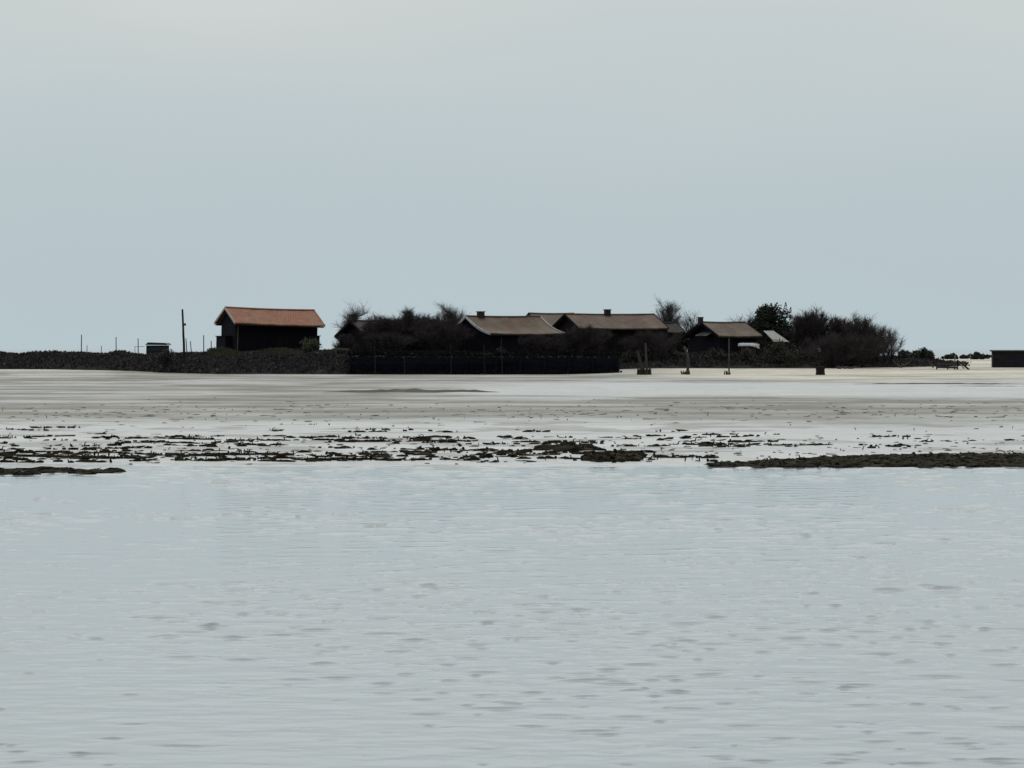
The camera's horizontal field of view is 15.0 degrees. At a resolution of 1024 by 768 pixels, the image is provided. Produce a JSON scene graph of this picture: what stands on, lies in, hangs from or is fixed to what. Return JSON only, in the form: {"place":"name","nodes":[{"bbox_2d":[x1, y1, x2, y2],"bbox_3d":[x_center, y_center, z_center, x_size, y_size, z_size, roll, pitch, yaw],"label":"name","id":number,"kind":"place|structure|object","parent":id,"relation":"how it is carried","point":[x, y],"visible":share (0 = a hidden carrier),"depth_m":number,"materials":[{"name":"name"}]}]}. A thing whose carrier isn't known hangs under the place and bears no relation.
{"place":"outdoors","nodes":[
{"label":"outdoors","id":0,"kind":"place"},
{"bbox_2d":[139,342,170,353],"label":"small hut","id":1,"kind":"object","parent":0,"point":[153,347],"visible":0.31,"depth_m":365.20,"materials":[{"name":"black paint"}]},
{"bbox_2d":[1,355,930,373],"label":"bank","id":2,"kind":"structure","parent":0,"point":[81,367],"depth_m":323.25,"materials":[{"name":"soil"}]},
{"bbox_2d":[152,348,177,372],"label":"bank bush","id":3,"kind":"object","parent":2,"relation":"on","point":[167,354],"visible":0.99,"depth_m":318.74,"materials":[{"name":"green plant"}]},
{"bbox_2d":[0,349,348,373],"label":"bank scrub","id":4,"kind":"object","parent":2,"relation":"on","point":[40,359],"visible":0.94,"depth_m":319.05,"materials":[{"name":"green plant"}]},
{"bbox_2d":[181,309,185,357],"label":"utility pole","id":5,"kind":"object","parent":2,"relation":"on","point":[183,335],"visible":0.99,"depth_m":320.90,"materials":[{"name":"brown wood"}]},
{"bbox_2d":[214,306,324,350],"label":"cabin","id":6,"kind":"object","parent":2,"relation":"on","point":[247,328],"visible":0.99,"depth_m":322.10,"materials":[{"name":"black wood"}]},
{"bbox_2d":[277,333,288,348],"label":"door","id":7,"kind":"structure","parent":6,"relation":"in","point":[282,338],"depth_m":322.34,"materials":[{"name":"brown wood"}]},
{"bbox_2d":[206,346,351,357],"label":"yard grass","id":8,"kind":"structure","parent":2,"relation":"on","point":[220,351],"depth_m":318.89,"materials":[{"name":"green plant"}]},
{"bbox_2d":[300,338,321,351],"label":"bank bush","id":9,"kind":"object","parent":2,"relation":"on","point":[309,345],"visible":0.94,"depth_m":318.34,"materials":[{"name":"green plant"}]},
{"bbox_2d":[332,333,359,349],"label":"bare bush","id":10,"kind":"object","parent":2,"relation":"on","point":[344,342],"visible":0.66,"depth_m":322.57,"materials":[{"name":"brown plant"}]},
{"bbox_2d":[332,301,372,330],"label":"bare bush","id":11,"kind":"object","parent":2,"relation":"on","point":[357,312],"visible":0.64,"depth_m":337.75,"materials":[{"name":"brown plant"}]},
{"bbox_2d":[355,312,383,347],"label":"bare bush","id":12,"kind":"object","parent":2,"relation":"on","point":[362,333],"visible":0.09,"depth_m":330.44,"materials":[{"name":"brown plant"}]},
{"bbox_2d":[334,314,422,350],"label":"house","id":13,"kind":"structure","parent":2,"relation":"on","point":[351,326],"depth_m":334.98,"materials":[{"name":"tile"}]},
{"bbox_2d":[358,314,406,337],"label":"bare bush","id":14,"kind":"object","parent":2,"relation":"on","point":[382,325],"visible":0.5,"depth_m":326.42,"materials":[{"name":"brown plant"}]},
{"bbox_2d":[361,330,420,349],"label":"bare bush","id":15,"kind":"object","parent":2,"relation":"on","point":[391,341],"visible":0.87,"depth_m":319.41,"materials":[{"name":"brown plant"}]},
{"bbox_2d":[391,304,430,350],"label":"bare bush","id":16,"kind":"object","parent":2,"relation":"on","point":[408,316],"visible":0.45,"depth_m":329.44,"materials":[{"name":"brown plant"}]},
{"bbox_2d":[406,312,460,350],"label":"bare bush","id":17,"kind":"object","parent":2,"relation":"on","point":[426,321],"visible":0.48,"depth_m":326.50,"materials":[{"name":"brown plant"}]},
{"bbox_2d":[413,319,473,350],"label":"bare bush","id":18,"kind":"object","parent":2,"relation":"on","point":[439,336],"visible":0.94,"depth_m":323.23,"materials":[{"name":"brown plant"}]},
{"bbox_2d":[434,302,469,326],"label":"bare bush","id":19,"kind":"object","parent":2,"relation":"on","point":[451,315],"visible":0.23,"depth_m":335.50,"materials":[{"name":"brown plant"}]},
{"bbox_2d":[345,348,624,374],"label":"yard scrub","id":20,"kind":"object","parent":2,"relation":"on","point":[513,353],"visible":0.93,"depth_m":310.52,"materials":[{"name":"green plant"}]},
{"bbox_2d":[496,347,506,352],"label":"bank bush","id":21,"kind":"object","parent":2,"relation":"on","point":[499,349],"visible":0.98,"depth_m":311.62,"materials":[{"name":"plant"}]},
{"bbox_2d":[517,333,567,350],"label":"bare bush","id":22,"kind":"object","parent":2,"relation":"on","point":[536,342],"visible":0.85,"depth_m":320.40,"materials":[{"name":"brown plant"}]},
{"bbox_2d":[526,312,563,325],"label":"house","id":23,"kind":"structure","parent":2,"relation":"on","point":[551,319],"depth_m":356.12,"materials":[{"name":"brown tile"}]},
{"bbox_2d":[553,324,615,351],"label":"bare bush","id":24,"kind":"object","parent":2,"relation":"on","point":[584,341],"visible":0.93,"depth_m":321.52,"materials":[{"name":"brown plant"}]},
{"bbox_2d":[619,348,654,362],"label":"undergrowth bush","id":25,"kind":"object","parent":2,"relation":"on","point":[632,356],"visible":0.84,"depth_m":326.50,"materials":[{"name":"green plant"}]},
{"bbox_2d":[618,326,682,362],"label":"bare bush","id":26,"kind":"object","parent":2,"relation":"on","point":[657,343],"visible":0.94,"depth_m":326.60,"materials":[{"name":"brown plant"}]},
{"bbox_2d":[652,295,685,325],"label":"bare tree","id":27,"kind":"object","parent":2,"relation":"on","point":[667,315],"visible":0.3,"depth_m":357.67,"materials":[{"name":"brown plant"}]},
{"bbox_2d":[664,347,690,360],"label":"undergrowth bush","id":28,"kind":"object","parent":2,"relation":"on","point":[675,354],"visible":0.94,"depth_m":327.37,"materials":[{"name":"green plant"}]},
{"bbox_2d":[673,331,688,351],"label":"yard bush","id":29,"kind":"object","parent":2,"relation":"on","point":[685,343],"visible":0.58,"depth_m":343.55,"materials":[{"name":"black plant"}]},
{"bbox_2d":[680,310,700,331],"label":"bare tree","id":30,"kind":"object","parent":2,"relation":"on","point":[690,324],"visible":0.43,"depth_m":361.72,"materials":[{"name":"brown plant"}]},
{"bbox_2d":[701,347,732,360],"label":"undergrowth bush","id":31,"kind":"object","parent":2,"relation":"on","point":[720,354],"visible":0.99,"depth_m":327.82,"materials":[{"name":"green plant"}]},
{"bbox_2d":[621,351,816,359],"bbox_3d":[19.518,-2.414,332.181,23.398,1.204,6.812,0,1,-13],"label":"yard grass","id":32,"kind":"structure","parent":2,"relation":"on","point":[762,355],"depth_m":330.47,"materials":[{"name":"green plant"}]},
{"bbox_2d":[683,317,788,355],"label":"house","id":33,"kind":"structure","parent":2,"relation":"on","point":[701,335],"depth_m":330.66,"materials":[{"name":"black wood"}]},
{"bbox_2d":[725,313,753,322],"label":"bare tree","id":34,"kind":"object","parent":2,"relation":"on","point":[750,318],"visible":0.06,"depth_m":347.38,"materials":[{"name":"brown plant"}]},
{"bbox_2d":[736,346,759,363],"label":"undergrowth bush","id":35,"kind":"object","parent":2,"relation":"on","point":[748,354],"visible":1,"depth_m":327.16,"materials":[{"name":"green plant"}]},
{"bbox_2d":[746,302,795,351],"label":"evergreen tree","id":36,"kind":"object","parent":2,"relation":"on","point":[766,318],"visible":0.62,"depth_m":340.17,"materials":[{"name":"green plant"}]},
{"bbox_2d":[760,338,801,364],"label":"undergrowth bush","id":37,"kind":"object","parent":2,"relation":"on","point":[781,355],"visible":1,"depth_m":327.98,"materials":[{"name":"green plant"}]},
{"bbox_2d":[616,351,970,367],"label":"bank scrub","id":38,"kind":"object","parent":2,"relation":"on","point":[700,360],"visible":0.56,"depth_m":327.90,"materials":[{"name":"plant"}]},
{"bbox_2d":[738,343,758,354],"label":"rowing boat","id":39,"kind":"object","parent":38,"relation":"on","point":[755,345],"visible":1,"depth_m":325.27,"materials":[{"name":"white paint"}]},
{"bbox_2d":[783,303,831,354],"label":"bare bush","id":40,"kind":"object","parent":2,"relation":"on","point":[808,324],"visible":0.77,"depth_m":332.55,"materials":[{"name":"brown plant"}]},
{"bbox_2d":[819,313,853,340],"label":"bare bush","id":41,"kind":"object","parent":2,"relation":"on","point":[835,322],"visible":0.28,"depth_m":333.26,"materials":[{"name":"brown plant"}]},
{"bbox_2d":[793,328,893,367],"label":"bare bush","id":42,"kind":"object","parent":2,"relation":"on","point":[832,350],"visible":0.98,"depth_m":326.75,"materials":[{"name":"brown plant"}]},
{"bbox_2d":[840,312,881,363],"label":"bare bush","id":43,"kind":"object","parent":2,"relation":"on","point":[860,326],"visible":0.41,"depth_m":330.57,"materials":[{"name":"brown plant"}]},
{"bbox_2d":[864,322,895,363],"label":"bare bush","id":44,"kind":"object","parent":2,"relation":"on","point":[882,338],"visible":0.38,"depth_m":331.74,"materials":[{"name":"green plant"}]},
{"bbox_2d":[879,326,907,361],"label":"bare bush","id":45,"kind":"object","parent":2,"relation":"on","point":[890,353],"visible":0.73,"depth_m":332.81,"materials":[{"name":"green plant"}]},
{"bbox_2d":[893,349,919,358],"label":"dune bush","id":46,"kind":"object","parent":2,"relation":"on","point":[903,354],"visible":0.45,"depth_m":349.44,"materials":[{"name":"green plant"}]},
{"bbox_2d":[912,347,935,358],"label":"dune bush","id":47,"kind":"object","parent":2,"relation":"on","point":[924,352],"visible":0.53,"depth_m":355.65,"materials":[{"name":"green plant"}]},
{"bbox_2d":[455,311,564,351],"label":"house","id":48,"kind":"structure","parent":0,"point":[488,332],"depth_m":328.13,"materials":[{"name":"black wood"}]},
{"bbox_2d":[0,349,1023,767],"bbox_3d":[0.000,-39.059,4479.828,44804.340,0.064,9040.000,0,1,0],"label":"water","id":49,"kind":"structure","parent":0,"point":[478,617],"depth_m":33.21,"materials":[{"name":"grey liquid"}]},
{"bbox_2d":[0,358,1023,467],"bbox_3d":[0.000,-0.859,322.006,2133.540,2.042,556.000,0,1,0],"label":"tidal flat","id":50,"kind":"structure","parent":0,"point":[801,392],"depth_m":137.78,"materials":[{"name":"beige sand"}]},
{"bbox_2d":[0,466,125,474],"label":"seaweed bank","id":51,"kind":"structure","parent":50,"relation":"on","point":[29,471],"depth_m":71.62,"materials":[{"name":"brown plant"}]},
{"bbox_2d":[329,388,492,392],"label":"mud bar","id":52,"kind":"object","parent":50,"relation":"on","point":[416,390],"visible":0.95,"depth_m":197.36,"materials":[{"name":"grey soil"}]},
{"bbox_2d":[450,343,451,373],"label":"mooring post","id":53,"kind":"object","parent":50,"relation":"on","point":[450,359],"visible":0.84,"depth_m":308.97,"materials":[{"name":"brown wood"}]},
{"bbox_2d":[349,355,618,373],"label":"fence","id":54,"kind":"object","parent":50,"relation":"on","point":[425,364],"depth_m":309.91,"materials":[{"name":"black wood"}]},
{"bbox_2d":[0,423,1023,462],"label":"seaweed","id":55,"kind":"object","parent":50,"relation":"on","point":[382,456],"visible":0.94,"depth_m":86.02,"materials":[{"name":"brown plant"}]},
{"bbox_2d":[8,399,1023,424],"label":"mud lumps","id":56,"kind":"object","parent":50,"relation":"on","point":[523,413],"visible":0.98,"depth_m":136.72,"materials":[{"name":"brown soil"}]},
{"bbox_2d":[533,442,599,450],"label":"seaweed clump","id":57,"kind":"object","parent":50,"relation":"on","point":[563,446],"visible":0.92,"depth_m":87.22,"materials":[{"name":"brown plant"}]},
{"bbox_2d":[580,449,647,462],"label":"seaweed clump","id":58,"kind":"object","parent":50,"relation":"on","point":[615,455],"visible":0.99,"depth_m":79.31,"materials":[{"name":"brown plant"}]},
{"bbox_2d":[645,343,647,373],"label":"mooring post","id":59,"kind":"object","parent":50,"relation":"on","point":[646,365],"visible":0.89,"depth_m":291.93,"materials":[{"name":"brown wood"}]},
{"bbox_2d":[637,367,730,374],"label":"beach weed","id":60,"kind":"object","parent":50,"relation":"on","point":[641,371],"visible":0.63,"depth_m":292.21,"materials":[{"name":"black plant"}]},
{"bbox_2d":[683,346,689,374],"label":"mooring post","id":61,"kind":"object","parent":50,"relation":"on","point":[688,361],"visible":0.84,"depth_m":291.92,"materials":[{"name":"brown wood"}]},
{"bbox_2d":[728,338,729,374],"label":"mooring post","id":62,"kind":"object","parent":50,"relation":"on","point":[728,356],"visible":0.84,"depth_m":290.96,"materials":[{"name":"brown wood"}]},
{"bbox_2d":[815,366,824,374],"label":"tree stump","id":63,"kind":"object","parent":50,"relation":"on","point":[820,370],"visible":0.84,"depth_m":289.73,"materials":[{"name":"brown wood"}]},
{"bbox_2d":[706,450,1023,467],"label":"seaweed bank","id":64,"kind":"structure","parent":50,"relation":"on","point":[968,459],"depth_m":76.99,"materials":[{"name":"brown plant"}]},
{"bbox_2d":[874,383,1007,383],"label":"mud bar","id":65,"kind":"object","parent":50,"relation":"on","point":[937,383],"visible":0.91,"depth_m":239.06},
{"bbox_2d":[942,352,958,358],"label":"dune bush","id":66,"kind":"object","parent":50,"relation":"on","point":[948,356],"visible":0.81,"depth_m":404.59,"materials":[{"name":"green plant"}]},
{"bbox_2d":[936,355,969,369],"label":"broken fence","id":67,"kind":"object","parent":50,"relation":"on","point":[954,364],"visible":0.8,"depth_m":317.98,"materials":[{"name":"brown wood"}]},
{"bbox_2d":[959,354,968,358],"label":"dune bush","id":68,"kind":"object","parent":50,"relation":"on","point":[963,356],"visible":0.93,"depth_m":411.72,"materials":[{"name":"green plant"}]},
{"bbox_2d":[968,351,984,358],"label":"dune bush","id":69,"kind":"object","parent":50,"relation":"on","point":[977,355],"visible":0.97,"depth_m":399.67,"materials":[{"name":"green plant"}]},
{"bbox_2d":[990,350,1023,367],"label":"shed","id":70,"kind":"structure","parent":50,"relation":"on","point":[1007,358],"depth_m":330.90,"materials":[{"name":"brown wood"}]},
{"bbox_2d":[0,397,1023,464],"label":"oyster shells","id":71,"kind":"object","parent":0,"point":[947,449],"visible":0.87,"depth_m":92.02},
{"bbox_2d":[0,0,1023,348],"label":"sky","id":72,"kind":"structure","parent":0,"point":[719,159],"materials":[{"name":"grey"}]},
{"bbox_2d":[552,309,668,352],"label":"house","id":73,"kind":"structure","parent":0,"point":[621,325],"depth_m":345.27,"materials":[{"name":"brown tile"}]},
{"bbox_2d":[636,350,642,368],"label":"mooring post","id":74,"kind":"object","parent":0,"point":[639,359],"visible":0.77,"depth_m":295.91,"materials":[{"name":"brown wood"}]},
{"bbox_2d":[663,322,685,351],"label":"house","id":75,"kind":"structure","parent":0,"point":[676,327],"depth_m":348.35,"materials":[{"name":"tile"}]}
]}

